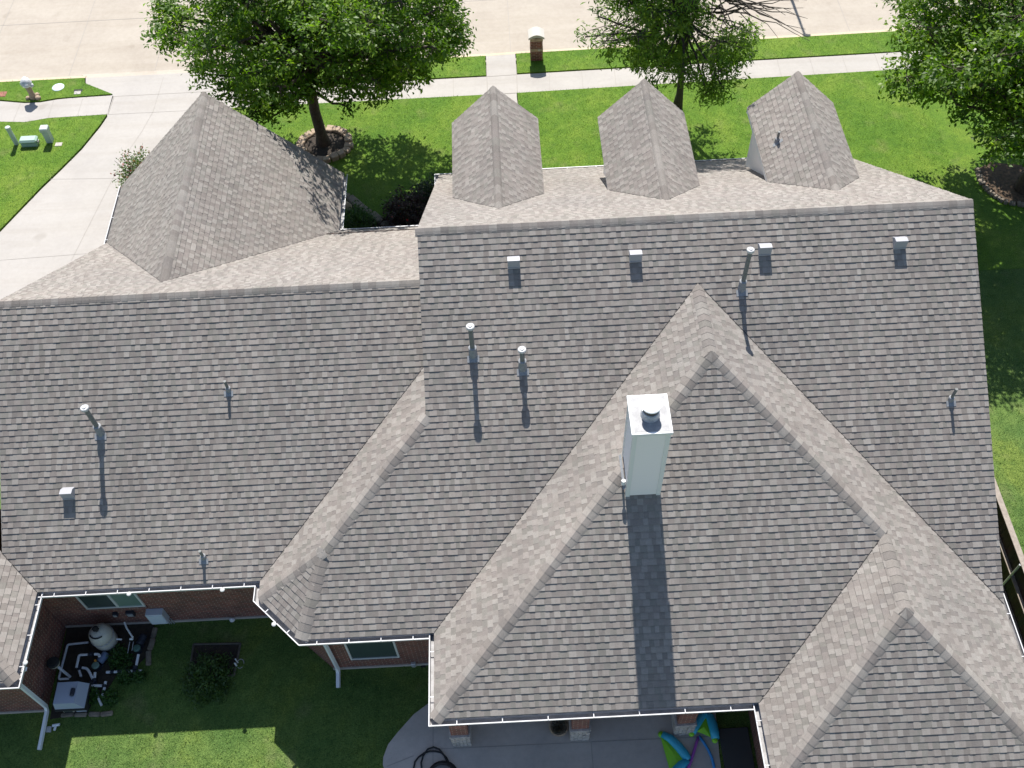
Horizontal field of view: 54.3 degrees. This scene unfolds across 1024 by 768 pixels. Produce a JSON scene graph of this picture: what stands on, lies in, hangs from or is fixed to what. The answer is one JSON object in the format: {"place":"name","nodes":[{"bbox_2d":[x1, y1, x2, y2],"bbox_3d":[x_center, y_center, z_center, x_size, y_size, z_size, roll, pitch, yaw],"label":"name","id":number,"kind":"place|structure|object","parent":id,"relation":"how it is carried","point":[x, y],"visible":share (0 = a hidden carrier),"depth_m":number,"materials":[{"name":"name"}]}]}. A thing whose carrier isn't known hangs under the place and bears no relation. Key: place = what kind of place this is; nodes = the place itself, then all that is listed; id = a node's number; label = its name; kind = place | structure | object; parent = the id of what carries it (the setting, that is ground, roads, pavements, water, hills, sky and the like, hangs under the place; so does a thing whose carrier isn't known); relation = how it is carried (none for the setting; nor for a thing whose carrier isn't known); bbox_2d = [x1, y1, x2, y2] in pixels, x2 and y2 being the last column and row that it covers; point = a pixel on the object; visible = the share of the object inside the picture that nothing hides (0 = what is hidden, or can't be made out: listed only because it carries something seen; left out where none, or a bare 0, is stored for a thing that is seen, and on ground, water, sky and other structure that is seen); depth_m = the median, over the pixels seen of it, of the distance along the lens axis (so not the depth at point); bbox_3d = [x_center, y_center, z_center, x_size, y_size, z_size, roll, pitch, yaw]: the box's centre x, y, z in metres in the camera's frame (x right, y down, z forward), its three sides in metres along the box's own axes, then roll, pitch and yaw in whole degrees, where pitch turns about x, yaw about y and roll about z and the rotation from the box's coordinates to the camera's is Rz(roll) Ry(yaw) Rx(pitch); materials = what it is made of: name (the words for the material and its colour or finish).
{"place":"outdoors","nodes":[
{"label":"outdoors","id":0,"kind":"place"},
{"bbox_2d":[0,114,106,231],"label":"lawn","id":1,"kind":"structure","parent":0,"point":[43,149],"depth_m":37.23,"materials":[{"name":"green plant"}]},
{"bbox_2d":[5,126,18,144],"bbox_3d":[-18.668,-9.263,37.326,0.196,0.870,0.196,-3,54,0],"label":"utility post","id":2,"kind":"object","parent":1,"relation":"on","point":[11,135],"visible":1,"depth_m":37.23,"materials":[{"name":"green plastic"}]},
{"bbox_2d":[19,135,39,146],"bbox_3d":[-18.094,-9.102,37.496,0.690,0.330,0.370,-3,54,0],"label":"utility box","id":3,"kind":"object","parent":1,"relation":"on","point":[29,141],"visible":1,"depth_m":37.38,"materials":[{"name":"green plastic"}]},
{"bbox_2d":[39,125,53,142],"bbox_3d":[-17.410,-9.332,37.438,0.300,0.750,0.300,-3,54,0],"label":"utility pedestal","id":4,"kind":"object","parent":1,"relation":"on","point":[44,130],"visible":1,"depth_m":37.28,"materials":[{"name":"green plastic"}]},
{"bbox_2d":[0,95,112,121],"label":"sidewalk","id":5,"kind":"structure","parent":0,"point":[70,107],"depth_m":38.82,"materials":[{"name":"concrete"}]},
{"bbox_2d":[0,78,112,102],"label":"lawn","id":6,"kind":"structure","parent":0,"point":[44,89],"depth_m":39.42,"materials":[{"name":"green plant"}]},
{"bbox_2d":[0,91,6,96],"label":"brick pad","id":7,"kind":"object","parent":6,"relation":"on","point":[3,93],"visible":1,"depth_m":39.40,"materials":[{"name":"red brick"}]},
{"bbox_2d":[20,76,40,99],"bbox_3d":[-18.768,-11.489,38.829,0.614,0.930,0.504,-3,54,0],"label":"fire hydrant","id":8,"kind":"object","parent":6,"relation":"on","point":[26,84],"visible":1,"depth_m":38.74,"materials":[{"name":"beige metal"}]},
{"bbox_2d":[52,83,63,90],"bbox_3d":[-17.959,-11.749,39.531,0.480,0.040,0.473,-3,54,0],"label":"oval cover","id":9,"kind":"object","parent":6,"relation":"on","point":[58,87],"visible":1,"depth_m":39.50,"materials":[{"name":"grey concrete"}]},
{"bbox_2d":[74,89,82,93],"bbox_3d":[-17.096,-11.481,39.368,0.340,0.100,0.300,-3,54,0],"label":"valve cover","id":10,"kind":"object","parent":6,"relation":"on","point":[76,91],"visible":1,"depth_m":39.33,"materials":[{"name":"white stone"}]},
{"bbox_2d":[0,72,240,299],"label":"driveway","id":11,"kind":"structure","parent":0,"point":[52,218],"depth_m":36.23,"materials":[{"name":"concrete"}]},
{"bbox_2d":[110,144,149,187],"bbox_3d":[-13.215,-7.569,35.206,2.198,1.979,2.014,-3,54,0],"label":"crape myrtle","id":12,"kind":"object","parent":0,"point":[129,171],"visible":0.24,"depth_m":35.04,"materials":[{"name":"green plant"}]},
{"bbox_2d":[83,68,242,77],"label":"driveway apron","id":13,"kind":"object","parent":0,"point":[134,73],"visible":0.6,"depth_m":40.05,"materials":[{"name":"concrete"}]},
{"bbox_2d":[232,95,481,218],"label":"lawn","id":14,"kind":"structure","parent":0,"point":[395,146],"depth_m":37.13,"materials":[{"name":"green plant"}]},
{"bbox_2d":[139,0,478,147],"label":"shade tree","id":15,"kind":"object","parent":14,"relation":"on","point":[311,40],"visible":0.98,"depth_m":31.09,"materials":[{"name":"green plant"}]},
{"bbox_2d":[304,132,344,158],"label":"mulch","id":16,"kind":"object","parent":14,"relation":"on","point":[336,143],"visible":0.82,"depth_m":36.90,"materials":[{"name":"soil"}]},
{"bbox_2d":[296,125,353,162],"bbox_3d":[-6.925,-8.884,36.985,2.126,0.242,2.041,-3,54,0],"label":"stone ring","id":17,"kind":"object","parent":14,"relation":"on","point":[335,155],"visible":0.76,"depth_m":36.92,"materials":[{"name":"beige stone"}]},
{"bbox_2d":[346,192,393,226],"bbox_3d":[-5.086,-6.079,34.964,2.590,0.131,0.340,37,63,25],"label":"bed edging","id":18,"kind":"object","parent":14,"relation":"on","point":[350,199],"visible":0.6,"depth_m":34.92,"materials":[{"name":"stone"}]},
{"bbox_2d":[344,201,421,226],"bbox_3d":[-3.903,-5.429,34.545,4.395,0.150,2.284,3,54,4],"label":"planting bed","id":19,"kind":"object","parent":14,"relation":"on","point":[378,225],"visible":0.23,"depth_m":34.57,"materials":[{"name":"soil"}]},
{"bbox_2d":[345,201,351,211],"bbox_3d":[-5.921,-6.225,34.898,0.568,0.350,0.550,34,62,23],"label":"garden rock","id":20,"kind":"object","parent":19,"relation":"on","point":[347,204],"visible":0.16,"depth_m":34.80,"materials":[{"name":"beige stone"}]},
{"bbox_2d":[343,200,378,228],"bbox_3d":[-5.281,-5.776,34.165,1.411,1.068,1.453,29,60,21],"label":"round shrub","id":21,"kind":"object","parent":19,"relation":"on","point":[353,218],"visible":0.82,"depth_m":34.15,"materials":[{"name":"green plant"}]},
{"bbox_2d":[378,185,432,226],"bbox_3d":[-3.627,-6.092,34.256,1.945,1.215,2.156,16,56,13],"label":"flowering shrub","id":22,"kind":"object","parent":19,"relation":"on","point":[408,213],"visible":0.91,"depth_m":34.23,"materials":[{"name":"black plant"}]},
{"bbox_2d":[412,172,433,208],"bbox_3d":[-2.883,-6.818,34.816,1.491,1.111,1.302,30,61,21],"label":"flowering shrub","id":23,"kind":"object","parent":19,"relation":"on","point":[426,188],"visible":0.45,"depth_m":34.75,"materials":[{"name":"green plant"}]},
{"bbox_2d":[230,56,485,88],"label":"lawn","id":24,"kind":"structure","parent":0,"point":[470,66],"depth_m":39.42,"materials":[{"name":"green plant"}]},
{"bbox_2d":[486,54,516,102],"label":"front walk","id":25,"kind":"structure","parent":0,"point":[496,65],"depth_m":39.50,"materials":[{"name":"concrete"}]},
{"bbox_2d":[0,0,1006,79],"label":"street","id":26,"kind":"structure","parent":0,"point":[48,46],"depth_m":41.26,"materials":[{"name":"concrete"}]},
{"bbox_2d":[0,0,879,259],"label":"joint lines","id":27,"kind":"object","parent":26,"relation":"on","point":[317,96],"visible":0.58,"depth_m":39.01,"materials":[{"name":"grey concrete"}]},
{"bbox_2d":[0,268,1023,767],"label":"back lawn","id":28,"kind":"structure","parent":0,"point":[258,638],"depth_m":24.68,"materials":[{"name":"green plant"}]},
{"bbox_2d":[46,723,59,732],"bbox_3d":[-11.229,8.413,24.437,0.327,0.093,0.180,-8,54,-4],"label":"drain valve","id":29,"kind":"object","parent":28,"relation":"on","point":[48,729],"visible":1,"depth_m":24.42,"materials":[{"name":"white plastic"}]},
{"bbox_2d":[61,710,112,717],"bbox_3d":[-10.475,8.147,24.625,1.294,0.110,0.146,-2,54,1],"label":"bed border","id":30,"kind":"object","parent":28,"relation":"on","point":[90,714],"visible":1,"depth_m":24.60,"materials":[{"name":"stone"}]},
{"bbox_2d":[50,623,153,718],"bbox_3d":[-10.372,7.292,25.376,2.300,0.220,2.380,-3,54,0],"label":"planting bed","id":31,"kind":"object","parent":28,"relation":"on","point":[76,634],"visible":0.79,"depth_m":25.56,"materials":[{"name":"soil"}]},
{"bbox_2d":[46,656,70,677],"bbox_3d":[-11.308,7.083,24.974,0.360,0.797,0.301,-3,54,0],"label":"skimmer canister","id":32,"kind":"object","parent":31,"relation":"on","point":[53,662],"visible":1,"depth_m":24.69,"materials":[{"name":"black plastic"}]},
{"bbox_2d":[53,681,90,712],"bbox_3d":[-10.774,7.677,24.525,0.740,0.720,0.685,-3,54,0],"label":"pool heater","id":33,"kind":"object","parent":31,"relation":"on","point":[71,696],"visible":0.99,"depth_m":24.32,"materials":[{"name":"grey metal"}]},
{"bbox_2d":[88,686,100,704],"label":"weed clump","id":34,"kind":"object","parent":31,"relation":"on","point":[93,692],"visible":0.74,"depth_m":24.77,"materials":[{"name":"green plant"}]},
{"bbox_2d":[58,622,140,705],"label":"pool pipes","id":35,"kind":"object","parent":31,"relation":"on","point":[93,680],"visible":1,"depth_m":25.11,"materials":[{"name":"white plastic"}]},
{"bbox_2d":[91,651,108,670],"bbox_3d":[-10.410,7.012,25.283,0.197,0.300,0.495,22,58,17],"label":"pool pump","id":36,"kind":"object","parent":31,"relation":"on","point":[97,666],"visible":1,"depth_m":25.22,"materials":[{"name":"blue plastic"}]},
{"bbox_2d":[89,623,117,651],"bbox_3d":[-10.389,6.357,25.285,0.594,1.020,0.594,-3,54,0],"label":"pool filter","id":37,"kind":"object","parent":31,"relation":"on","point":[103,636],"visible":1,"depth_m":25.11,"materials":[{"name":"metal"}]},
{"bbox_2d":[106,643,129,667],"bbox_3d":[-10.022,6.846,25.354,0.661,0.424,0.660,20,57,16],"label":"weed clump","id":38,"kind":"object","parent":31,"relation":"on","point":[113,651],"visible":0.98,"depth_m":25.34,"materials":[{"name":"green plant"}]},
{"bbox_2d":[109,651,134,674],"bbox_3d":[-9.866,7.026,25.236,0.687,0.390,0.634,-19,56,-11],"label":"weed clump","id":39,"kind":"object","parent":31,"relation":"on","point":[120,662],"visible":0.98,"depth_m":25.23,"materials":[{"name":"green plant"}]},
{"bbox_2d":[116,668,133,685],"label":"weed clump","id":40,"kind":"object","parent":31,"relation":"on","point":[124,676],"visible":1,"depth_m":25.00,"materials":[{"name":"green plant"}]},
{"bbox_2d":[133,633,146,653],"bbox_3d":[-9.495,6.639,25.540,0.197,0.260,0.495,9,55,9],"label":"pool pump","id":41,"kind":"object","parent":31,"relation":"on","point":[138,647],"visible":1,"depth_m":25.47,"materials":[{"name":"grey"}]},
{"bbox_2d":[100,686,120,707],"bbox_3d":[-9.986,7.728,24.739,0.467,0.395,0.505,-23,57,-14],"label":"weed clump","id":42,"kind":"object","parent":28,"relation":"on","point":[108,697],"visible":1,"depth_m":24.72,"materials":[{"name":"green plant"}]},
{"bbox_2d":[132,669,147,683],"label":"weed clump","id":43,"kind":"object","parent":28,"relation":"on","point":[139,676],"visible":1,"depth_m":25.00,"materials":[{"name":"green plant"}]},
{"bbox_2d":[146,627,157,665],"bbox_3d":[-9.258,6.722,25.597,0.203,0.112,1.014,-3,54,0],"label":"bed border","id":44,"kind":"object","parent":28,"relation":"on","point":[151,644],"visible":1,"depth_m":25.56,"materials":[{"name":"stone"}]},
{"bbox_2d":[188,642,241,678],"bbox_3d":[-7.530,7.002,25.351,1.264,0.120,0.936,-3,54,0],"label":"planter frame","id":45,"kind":"object","parent":28,"relation":"on","point":[229,647],"visible":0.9,"depth_m":25.48,"materials":[{"name":"wood"}]},
{"bbox_2d":[178,650,238,709],"bbox_3d":[-7.606,7.261,24.763,1.538,0.772,1.491,-3,54,0],"label":"spreading shrub","id":46,"kind":"object","parent":45,"relation":"in","point":[209,665],"visible":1,"depth_m":24.79,"materials":[{"name":"green plant"}]},
{"bbox_2d":[0,71,1023,767],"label":"brick house","id":47,"kind":"structure","parent":28,"relation":"on","point":[650,417],"depth_m":22.75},
{"bbox_2d":[75,594,147,611],"bbox_3d":[-9.966,5.291,24.679,1.540,1.240,0.105,-3,54,0],"label":"window","id":48,"kind":"structure","parent":47,"relation":"in","point":[122,601],"depth_m":24.88,"materials":[{"name":"green glass"}]},
{"bbox_2d":[112,612,118,616],"bbox_3d":[-10.074,5.857,25.381,0.120,0.140,0.102,-3,54,0],"label":"outlet box","id":49,"kind":"object","parent":47,"relation":"attached to","point":[115,614],"visible":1,"depth_m":25.34,"materials":[{"name":"grey plastic"}]},
{"bbox_2d":[125,610,135,616],"bbox_3d":[-9.689,5.836,25.379,0.200,0.220,0.102,-3,54,0],"label":"timer box","id":50,"kind":"object","parent":47,"relation":"attached to","point":[130,613],"visible":1,"depth_m":25.31,"materials":[{"name":"grey plastic"}]},
{"bbox_2d":[145,608,174,623],"bbox_3d":[-9.009,6.013,25.589,0.474,0.880,0.200,-3,54,0],"label":"electrical box","id":51,"kind":"object","parent":47,"relation":"attached to","point":[157,615],"visible":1,"depth_m":25.30,"materials":[{"name":"grey metal"}]},
{"bbox_2d":[147,616,166,623],"bbox_3d":[-9.031,6.006,25.416,0.370,0.490,0.012,-3,54,0],"label":"panel door","id":52,"kind":"structure","parent":51,"relation":"in","point":[153,619],"depth_m":25.40,"materials":[{"name":"grey metal"}]},
{"bbox_2d":[344,642,400,661],"bbox_3d":[-3.392,6.280,23.967,1.270,1.750,0.105,-3,54,0],"label":"window","id":53,"kind":"structure","parent":47,"relation":"in","point":[377,651],"depth_m":24.26,"materials":[{"name":"green glass"}]},
{"bbox_2d":[716,711,750,728],"bbox_3d":[5.264,7.416,24.557,0.880,0.001,2.060,-3,54,0],"label":"grass patch","id":54,"kind":"object","parent":28,"relation":"on","point":[734,719],"visible":0.2,"depth_m":24.07,"materials":[{"name":"green plant"}]},
{"bbox_2d":[719,727,754,767],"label":"black mat","id":55,"kind":"object","parent":28,"relation":"on","point":[736,748],"visible":1,"depth_m":23.64,"materials":[{"name":"grey rubber"}]},
{"bbox_2d":[994,477,1023,648],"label":"wooden fence","id":56,"kind":"object","parent":28,"relation":"on","point":[1012,559],"visible":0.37,"depth_m":25.18,"materials":[{"name":"brown wood"}]},
{"bbox_2d":[383,703,720,767],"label":"patio","id":57,"kind":"structure","parent":0,"point":[415,736],"depth_m":23.82,"materials":[{"name":"concrete"}]},
{"bbox_2d":[413,746,455,767],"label":"garden hose","id":58,"kind":"object","parent":57,"relation":"on","point":[446,763],"visible":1,"depth_m":23.65,"materials":[{"name":"black rubber"}]},
{"bbox_2d":[388,736,708,767],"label":"joint lines","id":59,"kind":"object","parent":57,"relation":"on","point":[557,743],"visible":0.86,"depth_m":23.85,"materials":[{"name":"grey concrete"}]},
{"bbox_2d":[658,731,690,767],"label":"pool float","id":60,"kind":"object","parent":57,"relation":"on","point":[677,754],"visible":1,"depth_m":23.58,"materials":[{"name":"teal plastic"}]},
{"bbox_2d":[687,736,698,767],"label":"foam noodle","id":61,"kind":"object","parent":57,"relation":"on","point":[693,751],"visible":1,"depth_m":23.57,"materials":[{"name":"purple plastic"}]},
{"bbox_2d":[688,713,719,742],"bbox_3d":[4.633,8.140,23.867,0.727,0.239,0.736,12,56,11],"label":"pool float","id":62,"kind":"object","parent":57,"relation":"on","point":[707,725],"visible":0.82,"depth_m":23.77,"materials":[{"name":"teal plastic"}]},
{"bbox_2d":[699,735,715,767],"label":"foam noodle","id":63,"kind":"object","parent":57,"relation":"on","point":[708,750],"visible":1,"depth_m":23.57,"materials":[{"name":"blue plastic"}]},
{"bbox_2d":[549,720,568,736],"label":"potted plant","id":64,"kind":"object","parent":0,"point":[558,728],"visible":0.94,"depth_m":23.80,"materials":[{"name":"black plant"}]},
{"bbox_2d":[215,48,975,107],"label":"sidewalk","id":65,"kind":"structure","parent":0,"point":[536,82],"depth_m":38.85,"materials":[{"name":"concrete"}]},
{"bbox_2d":[516,29,1001,74],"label":"lawn","id":66,"kind":"structure","parent":0,"point":[771,52],"depth_m":39.51,"materials":[{"name":"green plant"}]},
{"bbox_2d":[528,27,544,60],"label":"mailbox pillar","id":67,"kind":"structure","parent":66,"relation":"on","point":[535,36],"depth_m":38.91,"materials":[{"name":"red brick"}]},
{"bbox_2d":[517,68,1023,270],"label":"lawn","id":68,"kind":"structure","parent":0,"point":[1001,227],"depth_m":36.60,"materials":[{"name":"green plant"}]},
{"bbox_2d":[0,31,998,268],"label":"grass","id":69,"kind":"structure","parent":68,"relation":"on","point":[540,122],"depth_m":37.44,"materials":[{"name":"green plant"}]},
{"bbox_2d":[573,0,809,110],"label":"street tree","id":70,"kind":"object","parent":68,"relation":"on","point":[679,17],"visible":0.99,"depth_m":32.84,"materials":[{"name":"green plant"}]},
{"bbox_2d":[974,167,1023,206],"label":"stone border","id":71,"kind":"object","parent":68,"relation":"on","point":[981,181],"visible":1,"depth_m":34.45,"materials":[{"name":"stone"}]},
{"bbox_2d":[980,162,1023,204],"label":"planting bed","id":72,"kind":"object","parent":68,"relation":"on","point":[1001,179],"visible":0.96,"depth_m":34.89,"materials":[{"name":"brown soil"}]},
{"bbox_2d":[874,0,1023,194],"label":"live oak","id":73,"kind":"object","parent":72,"relation":"on","point":[988,72],"visible":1,"depth_m":29.21,"materials":[{"name":"green plant"}]},
{"label":"ground","id":74,"kind":"structure","parent":0,"visible":0},
{"bbox_2d":[0,29,915,81],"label":"kerb","id":75,"kind":"structure","parent":74,"relation":"on","point":[493,54],"depth_m":39.98,"materials":[{"name":"concrete"}]}
]}

